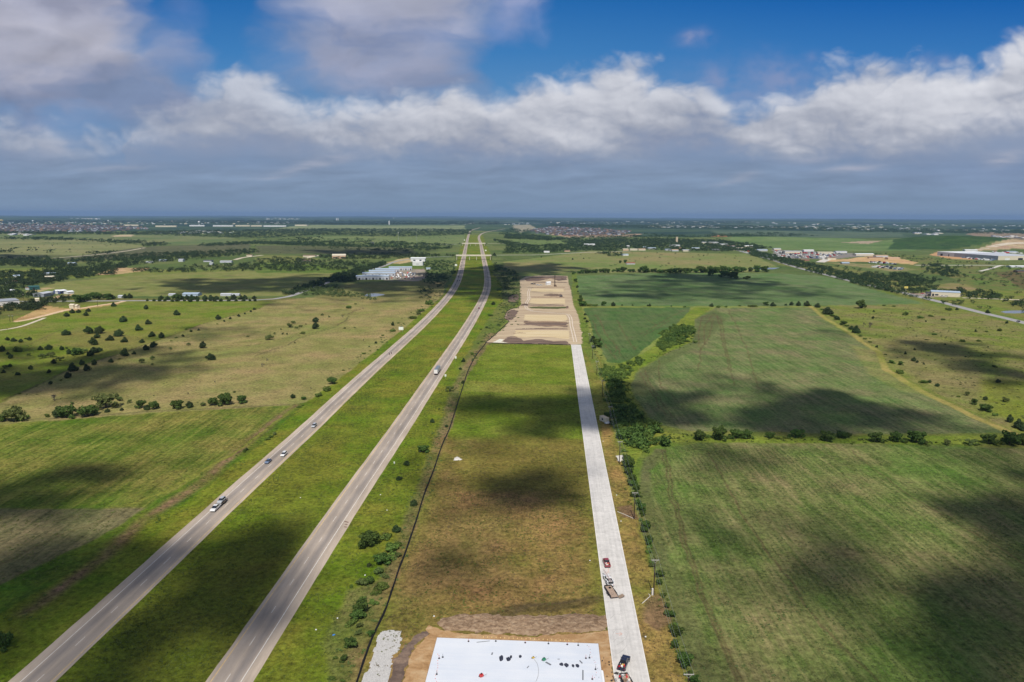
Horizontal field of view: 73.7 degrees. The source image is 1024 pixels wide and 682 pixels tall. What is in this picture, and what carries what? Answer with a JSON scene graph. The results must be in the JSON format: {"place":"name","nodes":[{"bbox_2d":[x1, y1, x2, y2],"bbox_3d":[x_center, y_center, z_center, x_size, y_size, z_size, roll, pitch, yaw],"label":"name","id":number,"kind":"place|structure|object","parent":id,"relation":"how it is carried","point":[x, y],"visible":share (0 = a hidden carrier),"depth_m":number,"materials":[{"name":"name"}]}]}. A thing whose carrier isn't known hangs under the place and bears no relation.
{"place":"outdoors","nodes":[
{"label":"outdoors","id":0,"kind":"place"},
{"bbox_2d":[13,301,124,321],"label":"dirt track","id":1,"kind":"structure","parent":0,"point":[62,311],"depth_m":803.77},
{"bbox_2d":[19,256,448,301],"bbox_3d":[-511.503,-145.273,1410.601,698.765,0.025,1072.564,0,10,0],"label":"country road","id":2,"kind":"structure","parent":0,"point":[238,300],"depth_m":934.51,"materials":[{"name":"asphalt"}]},
{"bbox_2d":[356,275,388,279],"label":"storage building","id":3,"kind":"structure","parent":0,"point":[372,277],"depth_m":1227.29,"materials":[{"name":"grey"}]},
{"bbox_2d":[362,272,395,275],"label":"storage building","id":4,"kind":"structure","parent":0,"point":[380,273],"depth_m":1295.57,"materials":[{"name":"grey"}]},
{"bbox_2d":[389,266,411,269],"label":"storage building","id":5,"kind":"structure","parent":0,"point":[405,267],"depth_m":1437.69,"materials":[{"name":"grey"}]},
{"bbox_2d":[389,631,428,681],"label":"dark soil","id":6,"kind":"structure","parent":0,"point":[400,662],"depth_m":179.08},
{"bbox_2d":[505,309,517,319],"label":"dark soil","id":7,"kind":"structure","parent":0,"point":[512,313],"depth_m":803.02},
{"bbox_2d":[0,215,1023,681],"bbox_3d":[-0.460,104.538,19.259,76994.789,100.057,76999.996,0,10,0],"label":"ground","id":8,"kind":"structure","parent":0,"point":[780,369],"depth_m":340.76,"materials":[{"name":"plant"}]},
{"bbox_2d":[0,631,13,652],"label":"broadleaf tree","id":9,"kind":"object","parent":8,"relation":"on","point":[7,638],"visible":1,"depth_m":183.09,"materials":[{"name":"green plant"}]},
{"bbox_2d":[0,298,18,304],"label":"warehouse","id":10,"kind":"structure","parent":8,"relation":"on","point":[7,300],"depth_m":864.88,"materials":[{"name":"grey"}]},
{"bbox_2d":[2,406,26,420],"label":"mesquite tree","id":11,"kind":"object","parent":8,"relation":"on","point":[17,412],"visible":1,"depth_m":381.66,"materials":[{"name":"green plant"}]},
{"bbox_2d":[0,294,70,313],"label":"hedge","id":12,"kind":"object","parent":8,"relation":"on","point":[27,305],"visible":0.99,"depth_m":850.22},
{"bbox_2d":[33,291,53,296],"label":"storage shed","id":13,"kind":"structure","parent":8,"relation":"on","point":[46,293],"depth_m":955.81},
{"bbox_2d":[0,258,130,298],"bbox_3d":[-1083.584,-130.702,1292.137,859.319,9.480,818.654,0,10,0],"label":"woodland","id":14,"kind":"object","parent":8,"relation":"on","point":[60,274],"visible":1,"depth_m":1292.17,"materials":[{"name":"plant"}]},
{"bbox_2d":[55,404,76,418],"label":"broadleaf tree","id":15,"kind":"object","parent":8,"relation":"on","point":[70,409],"visible":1,"depth_m":388.81,"materials":[{"name":"green plant"}]},
{"bbox_2d":[70,348,83,354],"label":"broadleaf tree","id":16,"kind":"object","parent":8,"relation":"on","point":[75,351],"visible":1,"depth_m":562.03,"materials":[{"name":"green plant"}]},
{"bbox_2d":[72,295,84,301],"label":"broadleaf tree","id":17,"kind":"object","parent":8,"relation":"on","point":[79,298],"visible":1,"depth_m":893.12,"materials":[{"name":"green plant"}]},
{"bbox_2d":[76,404,98,415],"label":"broadleaf tree","id":18,"kind":"object","parent":8,"relation":"on","point":[91,409],"visible":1,"depth_m":391.91,"materials":[{"name":"green plant"}]},
{"bbox_2d":[91,393,119,408],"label":"mesquite tree","id":19,"kind":"object","parent":8,"relation":"on","point":[103,399],"visible":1,"depth_m":408.95,"materials":[{"name":"green plant"}]},
{"bbox_2d":[0,410,274,582],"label":"grass","id":20,"kind":"structure","parent":8,"relation":"on","point":[102,478],"depth_m":311.01,"materials":[{"name":"plant"}]},
{"bbox_2d":[134,400,146,408],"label":"broadleaf tree","id":21,"kind":"object","parent":8,"relation":"on","point":[139,403],"visible":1,"depth_m":409.24,"materials":[{"name":"green plant"}]},
{"bbox_2d":[3,412,297,620],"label":"brush","id":22,"kind":"object","parent":8,"relation":"on","point":[165,514],"visible":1,"depth_m":278.18,"materials":[{"name":"green plant"}]},
{"bbox_2d":[169,400,183,408],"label":"broadleaf tree","id":23,"kind":"object","parent":8,"relation":"on","point":[176,404],"visible":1,"depth_m":407.20,"materials":[{"name":"green plant"}]},
{"bbox_2d":[182,292,201,295],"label":"farm shed","id":24,"kind":"structure","parent":8,"relation":"on","point":[192,293],"depth_m":970.29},
{"bbox_2d":[6,288,413,410],"bbox_3d":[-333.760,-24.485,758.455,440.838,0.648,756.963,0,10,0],"label":"brush","id":25,"kind":"object","parent":8,"relation":"on","point":[170,354],"visible":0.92,"depth_m":600.52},
{"bbox_2d":[217,392,231,405],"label":"broadleaf tree","id":26,"kind":"object","parent":8,"relation":"on","point":[225,398],"visible":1,"depth_m":415.94,"materials":[{"name":"green plant"}]},
{"bbox_2d":[1,240,452,261],"bbox_3d":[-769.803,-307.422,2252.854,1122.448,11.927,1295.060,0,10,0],"label":"hedge","id":27,"kind":"object","parent":8,"relation":"on","point":[238,243],"visible":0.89,"depth_m":2472.12,"materials":[{"name":"plant"}]},
{"bbox_2d":[0,228,471,251],"bbox_3d":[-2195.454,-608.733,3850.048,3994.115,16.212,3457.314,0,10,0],"label":"woodland","id":28,"kind":"object","parent":8,"relation":"on","point":[321,230],"visible":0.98,"depth_m":3880.35,"materials":[{"name":"plant"}]},
{"bbox_2d":[237,395,246,403],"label":"broadleaf tree","id":29,"kind":"object","parent":8,"relation":"on","point":[242,398],"visible":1,"depth_m":421.17,"materials":[{"name":"green plant"}]},
{"bbox_2d":[8,228,477,681],"bbox_3d":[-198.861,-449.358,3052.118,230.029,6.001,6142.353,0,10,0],"label":"highway","id":30,"kind":"structure","parent":8,"relation":"on","point":[52,666],"depth_m":238.45,"materials":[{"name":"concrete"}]},
{"bbox_2d":[20,298,444,681],"bbox_3d":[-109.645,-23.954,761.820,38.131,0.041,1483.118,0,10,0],"label":"white road marking","id":31,"kind":"object","parent":30,"relation":"on","point":[187,531],"visible":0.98,"depth_m":233.85,"materials":[{"name":"paint"}]},
{"bbox_2d":[52,269,463,680],"bbox_3d":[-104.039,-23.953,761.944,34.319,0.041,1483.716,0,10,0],"label":"yellow road marking","id":32,"kind":"object","parent":30,"relation":"on","point":[201,537],"visible":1,"depth_m":238.46,"materials":[{"name":"paint"}]},
{"bbox_2d":[0,219,501,252],"bbox_3d":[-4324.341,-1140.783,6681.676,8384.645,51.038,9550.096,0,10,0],"label":"woodland","id":33,"kind":"object","parent":8,"relation":"on","point":[270,222],"visible":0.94,"depth_m":9127.04,"materials":[{"name":"plant"}]},
{"bbox_2d":[69,241,451,272],"bbox_3d":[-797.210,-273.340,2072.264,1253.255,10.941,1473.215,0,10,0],"label":"woodland","id":34,"kind":"object","parent":8,"relation":"on","point":[244,266],"visible":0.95,"depth_m":1689.53,"materials":[{"name":"plant"}]},
{"bbox_2d":[0,218,528,235],"bbox_3d":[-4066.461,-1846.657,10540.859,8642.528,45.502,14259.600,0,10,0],"label":"buildings","id":35,"kind":"structure","parent":8,"relation":"on","point":[148,223],"depth_m":7616.56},
{"bbox_2d":[0,223,630,235],"bbox_3d":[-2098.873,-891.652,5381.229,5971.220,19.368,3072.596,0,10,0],"label":"houses","id":36,"kind":"structure","parent":8,"relation":"on","point":[62,227],"depth_m":5111.12,"materials":[{"name":"grey"}]},
{"bbox_2d":[281,260,385,294],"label":"hedge","id":37,"kind":"object","parent":8,"relation":"on","point":[348,275],"visible":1,"depth_m":1212.34,"materials":[{"name":"plant"}]},
{"bbox_2d":[299,284,376,299],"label":"thicket","id":38,"kind":"object","parent":8,"relation":"on","point":[329,288],"visible":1,"depth_m":1003.73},
{"bbox_2d":[344,636,356,647],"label":"broadleaf tree","id":39,"kind":"object","parent":8,"relation":"on","point":[351,641],"visible":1,"depth_m":183.88,"materials":[{"name":"green plant"}]},
{"bbox_2d":[206,229,501,681],"bbox_3d":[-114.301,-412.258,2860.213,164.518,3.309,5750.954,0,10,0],"label":"highway","id":40,"kind":"structure","parent":8,"relation":"on","point":[237,664],"depth_m":240.33,"materials":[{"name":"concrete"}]},
{"bbox_2d":[210,290,483,681],"bbox_3d":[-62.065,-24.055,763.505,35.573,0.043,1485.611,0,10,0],"label":"yellow road marking","id":41,"kind":"object","parent":40,"relation":"on","point":[318,528],"visible":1,"depth_m":240.26,"materials":[{"name":"paint"}]},
{"bbox_2d":[225,269,488,681],"bbox_3d":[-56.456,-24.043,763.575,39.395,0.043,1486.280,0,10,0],"label":"white road marking","id":42,"kind":"object","parent":40,"relation":"on","point":[337,530],"visible":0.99,"depth_m":237.46,"materials":[{"name":"paint"}]},
{"bbox_2d":[349,607,366,618],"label":"broadleaf tree","id":43,"kind":"object","parent":8,"relation":"on","point":[356,614],"visible":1,"depth_m":196.47,"materials":[{"name":"green plant"}]},
{"bbox_2d":[353,598,368,614],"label":"broadleaf tree","id":44,"kind":"object","parent":8,"relation":"on","point":[362,603],"visible":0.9,"depth_m":199.50,"materials":[{"name":"green plant"}]},
{"bbox_2d":[358,530,380,547],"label":"broadleaf tree","id":45,"kind":"object","parent":8,"relation":"on","point":[368,537],"visible":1,"depth_m":239.18,"materials":[{"name":"green plant"}]},
{"bbox_2d":[372,552,390,564],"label":"broadleaf tree","id":46,"kind":"object","parent":8,"relation":"on","point":[384,557],"visible":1,"depth_m":227.49,"materials":[{"name":"green plant"}]},
{"bbox_2d":[373,581,389,590],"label":"shrub","id":47,"kind":"object","parent":8,"relation":"on","point":[382,585],"visible":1,"depth_m":213.00,"materials":[{"name":"green plant"}]},
{"bbox_2d":[362,630,401,681],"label":"gravel pad","id":48,"kind":"object","parent":8,"relation":"on","point":[381,660],"visible":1,"depth_m":180.56,"materials":[{"name":"gravel"}]},
{"bbox_2d":[380,532,391,540],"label":"shrub","id":49,"kind":"object","parent":8,"relation":"on","point":[386,536],"visible":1,"depth_m":246.04,"materials":[{"name":"green plant"}]},
{"bbox_2d":[384,542,398,554],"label":"shrub","id":50,"kind":"object","parent":8,"relation":"on","point":[390,547],"visible":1,"depth_m":236.48,"materials":[{"name":"green plant"}]},
{"bbox_2d":[12,235,781,267],"bbox_3d":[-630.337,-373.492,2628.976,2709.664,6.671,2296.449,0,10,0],"label":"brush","id":51,"kind":"object","parent":8,"relation":"on","point":[403,238],"visible":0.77,"depth_m":2308.23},
{"bbox_2d":[328,359,479,681],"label":"brush","id":52,"kind":"object","parent":8,"relation":"on","point":[369,607],"visible":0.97,"depth_m":273.07,"materials":[{"name":"green plant"}]},
{"bbox_2d":[411,257,426,265],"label":"white hall","id":53,"kind":"structure","parent":8,"relation":"on","point":[417,261],"depth_m":1572.89,"materials":[{"name":"metal"}]},
{"bbox_2d":[356,343,485,681],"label":"silt fence","id":54,"kind":"object","parent":8,"relation":"on","point":[378,624],"visible":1,"depth_m":234.32,"materials":[{"name":"black fabric"}]},
{"bbox_2d":[348,280,507,368],"bbox_3d":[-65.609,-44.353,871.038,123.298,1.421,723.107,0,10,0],"label":"brush","id":55,"kind":"object","parent":8,"relation":"on","point":[436,299],"visible":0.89,"depth_m":769.83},
{"bbox_2d":[417,260,519,299],"bbox_3d":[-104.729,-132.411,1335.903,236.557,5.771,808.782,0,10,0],"label":"woodland","id":56,"kind":"object","parent":8,"relation":"on","point":[451,272],"visible":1,"depth_m":1300.04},
{"bbox_2d":[377,370,602,674],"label":"grass","id":57,"kind":"structure","parent":8,"relation":"on","point":[500,507],"depth_m":269.37,"materials":[{"name":"plant"}]},
{"bbox_2d":[471,271,521,360],"bbox_3d":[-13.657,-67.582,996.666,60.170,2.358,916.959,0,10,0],"label":"brush","id":58,"kind":"object","parent":8,"relation":"on","point":[501,303],"visible":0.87,"depth_m":954.95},
{"bbox_2d":[403,625,613,681],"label":"sand apron","id":59,"kind":"object","parent":8,"relation":"on","point":[419,662],"visible":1,"depth_m":186.90,"materials":[{"name":"sand"}]},
{"bbox_2d":[425,637,601,681],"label":"foundation slab","id":60,"kind":"structure","parent":8,"relation":"on","point":[465,660],"depth_m":178.18,"materials":[{"name":"concrete"}]},
{"bbox_2d":[437,613,606,635],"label":"turned dirt","id":61,"kind":"structure","parent":8,"relation":"on","point":[526,624],"depth_m":194.60,"materials":[{"name":"soil"}]},
{"bbox_2d":[374,444,679,681],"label":"dry grass","id":62,"kind":"structure","parent":8,"relation":"on","point":[525,544],"depth_m":242.30,"materials":[{"name":"plant"}]},
{"bbox_2d":[487,275,582,344],"bbox_3d":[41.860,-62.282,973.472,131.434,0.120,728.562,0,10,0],"label":"building site","id":63,"kind":"object","parent":8,"relation":"on","point":[509,329],"visible":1,"depth_m":820.40},
{"bbox_2d":[514,330,568,338],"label":"building pad","id":64,"kind":"object","parent":63,"relation":"on","point":[546,333],"visible":1,"depth_m":673.87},
{"bbox_2d":[524,315,567,320],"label":"building pad","id":65,"kind":"object","parent":63,"relation":"on","point":[546,317],"visible":1,"depth_m":779.51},
{"bbox_2d":[530,289,563,291],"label":"building pad","id":66,"kind":"object","parent":63,"relation":"on","point":[549,290],"visible":1,"depth_m":1060.73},
{"bbox_2d":[530,298,565,303],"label":"building pad","id":67,"kind":"object","parent":63,"relation":"on","point":[544,301],"visible":1,"depth_m":925.45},
{"bbox_2d":[525,289,576,341],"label":"wheel track","id":68,"kind":"structure","parent":63,"relation":"on","point":[559,313],"depth_m":766.04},
{"bbox_2d":[530,306,565,308],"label":"grass strip","id":69,"kind":"object","parent":8,"relation":"on","point":[540,307],"depth_m":865.08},
{"bbox_2d":[622,457,634,465],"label":"broadleaf tree","id":70,"kind":"object","parent":8,"relation":"on","point":[627,460],"visible":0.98,"depth_m":315.17,"materials":[{"name":"green plant"}]},
{"bbox_2d":[493,233,771,255],"bbox_3d":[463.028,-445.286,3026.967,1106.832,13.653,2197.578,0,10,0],"label":"woodland","id":71,"kind":"object","parent":8,"relation":"on","point":[651,242],"visible":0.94,"depth_m":2638.78,"materials":[{"name":"plant"}]},
{"bbox_2d":[589,337,693,672],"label":"hedge","id":72,"kind":"object","parent":8,"relation":"on","point":[646,537],"visible":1,"depth_m":217.84,"materials":[{"name":"green plant"}]},
{"bbox_2d":[595,381,688,680],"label":"brush","id":73,"kind":"object","parent":8,"relation":"on","point":[643,535],"visible":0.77,"depth_m":276.99,"materials":[{"name":"green plant"}]},
{"bbox_2d":[597,323,697,452],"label":"thicket","id":74,"kind":"object","parent":8,"relation":"on","point":[609,370],"visible":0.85,"depth_m":488.14,"materials":[{"name":"green plant"}]},
{"bbox_2d":[600,327,694,448],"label":"woodland","id":75,"kind":"object","parent":8,"relation":"on","point":[636,435],"visible":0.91,"depth_m":379.71,"materials":[{"name":"plant"}]},
{"bbox_2d":[653,558,657,594],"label":"power pole","id":76,"kind":"object","parent":8,"relation":"on","point":[654,576],"visible":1,"depth_m":209.45,"materials":[{"name":"brown wood"}]},
{"bbox_2d":[668,625,684,636],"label":"broadleaf tree","id":77,"kind":"object","parent":8,"relation":"on","point":[675,630],"visible":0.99,"depth_m":189.62,"materials":[{"name":"green plant"}]},
{"bbox_2d":[677,652,693,667],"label":"broadleaf tree","id":78,"kind":"object","parent":8,"relation":"on","point":[685,660],"visible":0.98,"depth_m":176.91,"materials":[{"name":"green plant"}]},
{"bbox_2d":[694,429,705,438],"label":"broadleaf tree","id":79,"kind":"object","parent":8,"relation":"on","point":[700,432],"visible":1,"depth_m":355.54,"materials":[{"name":"green plant"}]},
{"bbox_2d":[712,425,726,440],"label":"broadleaf tree","id":80,"kind":"object","parent":8,"relation":"on","point":[719,431],"visible":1,"depth_m":355.04,"materials":[{"name":"green plant"}]},
{"bbox_2d":[728,429,742,438],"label":"broadleaf tree","id":81,"kind":"object","parent":8,"relation":"on","point":[735,432],"visible":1,"depth_m":357.32,"materials":[{"name":"green plant"}]},
{"bbox_2d":[741,429,754,438],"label":"broadleaf tree","id":82,"kind":"object","parent":8,"relation":"on","point":[746,432],"visible":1,"depth_m":357.24,"materials":[{"name":"green plant"}]},
{"bbox_2d":[499,219,1023,239],"bbox_3d":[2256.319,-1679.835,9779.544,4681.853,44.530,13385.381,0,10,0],"label":"woodland","id":83,"kind":"object","parent":8,"relation":"on","point":[774,227],"visible":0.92,"depth_m":6005.15,"materials":[{"name":"plant"}]},
{"bbox_2d":[556,221,1023,237],"bbox_3d":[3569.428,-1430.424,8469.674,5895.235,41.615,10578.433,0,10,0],"label":"buildings","id":84,"kind":"structure","parent":8,"relation":"on","point":[855,228],"depth_m":6880.84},
{"bbox_2d":[787,429,805,437],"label":"broadleaf tree","id":85,"kind":"object","parent":8,"relation":"on","point":[796,432],"visible":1,"depth_m":359.85,"materials":[{"name":"green plant"}]},
{"bbox_2d":[583,320,1023,446],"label":"brush","id":86,"kind":"object","parent":8,"relation":"on","point":[774,437],"visible":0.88,"depth_m":357.66,"materials":[{"name":"green plant"}]},
{"bbox_2d":[819,430,835,440],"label":"broadleaf tree","id":87,"kind":"object","parent":8,"relation":"on","point":[828,435],"visible":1,"depth_m":353.74,"materials":[{"name":"green plant"}]},
{"bbox_2d":[739,247,931,299],"bbox_3d":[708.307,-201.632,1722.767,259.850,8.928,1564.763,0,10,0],"label":"hedge","id":88,"kind":"object","parent":8,"relation":"on","point":[775,257],"visible":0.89,"depth_m":1528.09,"materials":[{"name":"plant"}]},
{"bbox_2d":[652,447,1023,681],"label":"crop plants","id":89,"kind":"object","parent":8,"relation":"on","point":[789,657],"visible":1,"depth_m":240.50,"materials":[{"name":"green plant"}]},
{"bbox_2d":[868,432,884,442],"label":"broadleaf tree","id":90,"kind":"object","parent":8,"relation":"on","point":[874,436],"visible":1,"depth_m":352.94,"materials":[{"name":"green plant"}]},
{"bbox_2d":[889,431,904,441],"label":"broadleaf tree","id":91,"kind":"object","parent":8,"relation":"on","point":[895,436],"visible":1,"depth_m":353.90,"materials":[{"name":"green plant"}]},
{"bbox_2d":[807,253,1023,308],"bbox_3d":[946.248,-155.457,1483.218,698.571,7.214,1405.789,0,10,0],"label":"thicket","id":92,"kind":"object","parent":8,"relation":"on","point":[964,275],"visible":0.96,"depth_m":1397.78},
{"bbox_2d":[907,430,926,443],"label":"broadleaf tree","id":93,"kind":"object","parent":8,"relation":"on","point":[917,435],"visible":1,"depth_m":351.43,"materials":[{"name":"green plant"}]},
{"bbox_2d":[822,307,1023,418],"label":"brush","id":94,"kind":"object","parent":8,"relation":"on","point":[954,347],"visible":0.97,"depth_m":610.72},
{"bbox_2d":[828,262,1023,306],"bbox_3d":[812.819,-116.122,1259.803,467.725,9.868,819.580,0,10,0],"label":"woodland","id":95,"kind":"object","parent":8,"relation":"on","point":[921,279],"visible":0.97,"depth_m":1187.28,"materials":[{"name":"plant"}]},
{"bbox_2d":[925,290,960,296],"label":"roadside shop","id":96,"kind":"structure","parent":8,"relation":"on","point":[944,293],"depth_m":1006.38,"materials":[{"name":"grey"}]},
{"bbox_2d":[937,251,1023,259],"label":"industrial warehouse","id":97,"kind":"structure","parent":8,"relation":"on","point":[989,255],"depth_m":1938.93,"materials":[{"name":"metal"}]},
{"bbox_2d":[979,404,993,411],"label":"broadleaf tree","id":98,"kind":"object","parent":8,"relation":"on","point":[987,407],"visible":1,"depth_m":410.27,"materials":[{"name":"green plant"}]},
{"bbox_2d":[980,434,998,444],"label":"broadleaf tree","id":99,"kind":"object","parent":8,"relation":"on","point":[991,438],"visible":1,"depth_m":351.08,"materials":[{"name":"green plant"}]},
{"bbox_2d":[1000,429,1021,444],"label":"broadleaf tree","id":100,"kind":"object","parent":8,"relation":"on","point":[1012,437],"visible":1,"depth_m":348.98,"materials":[{"name":"green plant"}]},
{"bbox_2d":[1013,418,1023,428],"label":"cedar tree","id":101,"kind":"object","parent":8,"relation":"on","point":[1018,423],"visible":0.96,"depth_m":377.41,"materials":[{"name":"green plant"}]},
{"bbox_2d":[0,0,1023,219],"bbox_3d":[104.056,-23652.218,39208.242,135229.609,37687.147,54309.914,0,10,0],"label":"sky","id":102,"kind":"structure","parent":0,"point":[831,109],"depth_m":62033.88,"materials":[{"name":"blue"}]},
{"bbox_2d":[503,337,568,343],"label":"dark soil","id":103,"kind":"structure","parent":0,"point":[518,340],"depth_m":631.79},
{"bbox_2d":[524,276,566,280],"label":"dark soil","id":104,"kind":"structure","parent":0,"point":[558,278],"depth_m":1282.11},
{"bbox_2d":[524,321,567,326],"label":"dark soil","id":105,"kind":"structure","parent":0,"point":[556,323],"depth_m":737.22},
{"bbox_2d":[571,345,649,681],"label":"concrete road","id":106,"kind":"structure","parent":0,"point":[608,537],"depth_m":240.91,"materials":[{"name":"concrete"}]},
{"bbox_2d":[603,574,613,585],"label":"service truck","id":107,"kind":"object","parent":106,"relation":"on","point":[605,577],"visible":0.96,"depth_m":216.10,"materials":[{"name":"white paint"}]},
{"bbox_2d":[604,584,624,597],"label":"trailer","id":108,"kind":"object","parent":106,"relation":"on","point":[611,592],"visible":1,"depth_m":210.12,"materials":[{"name":"brown wood"}]},
{"bbox_2d":[617,654,630,670],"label":"pickup truck","id":109,"kind":"object","parent":106,"relation":"on","point":[625,659],"visible":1,"depth_m":176.58,"materials":[{"name":"blue paint"}]},
{"bbox_2d":[736,250,1023,323],"bbox_3d":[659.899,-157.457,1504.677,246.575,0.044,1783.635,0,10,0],"label":"road","id":110,"kind":"structure","parent":0,"point":[981,312],"depth_m":903.21,"materials":[{"name":"asphalt"}]},
{"bbox_2d":[977,242,1023,249],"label":"country road","id":111,"kind":"structure","parent":0,"point":[1001,244],"depth_m":2481.74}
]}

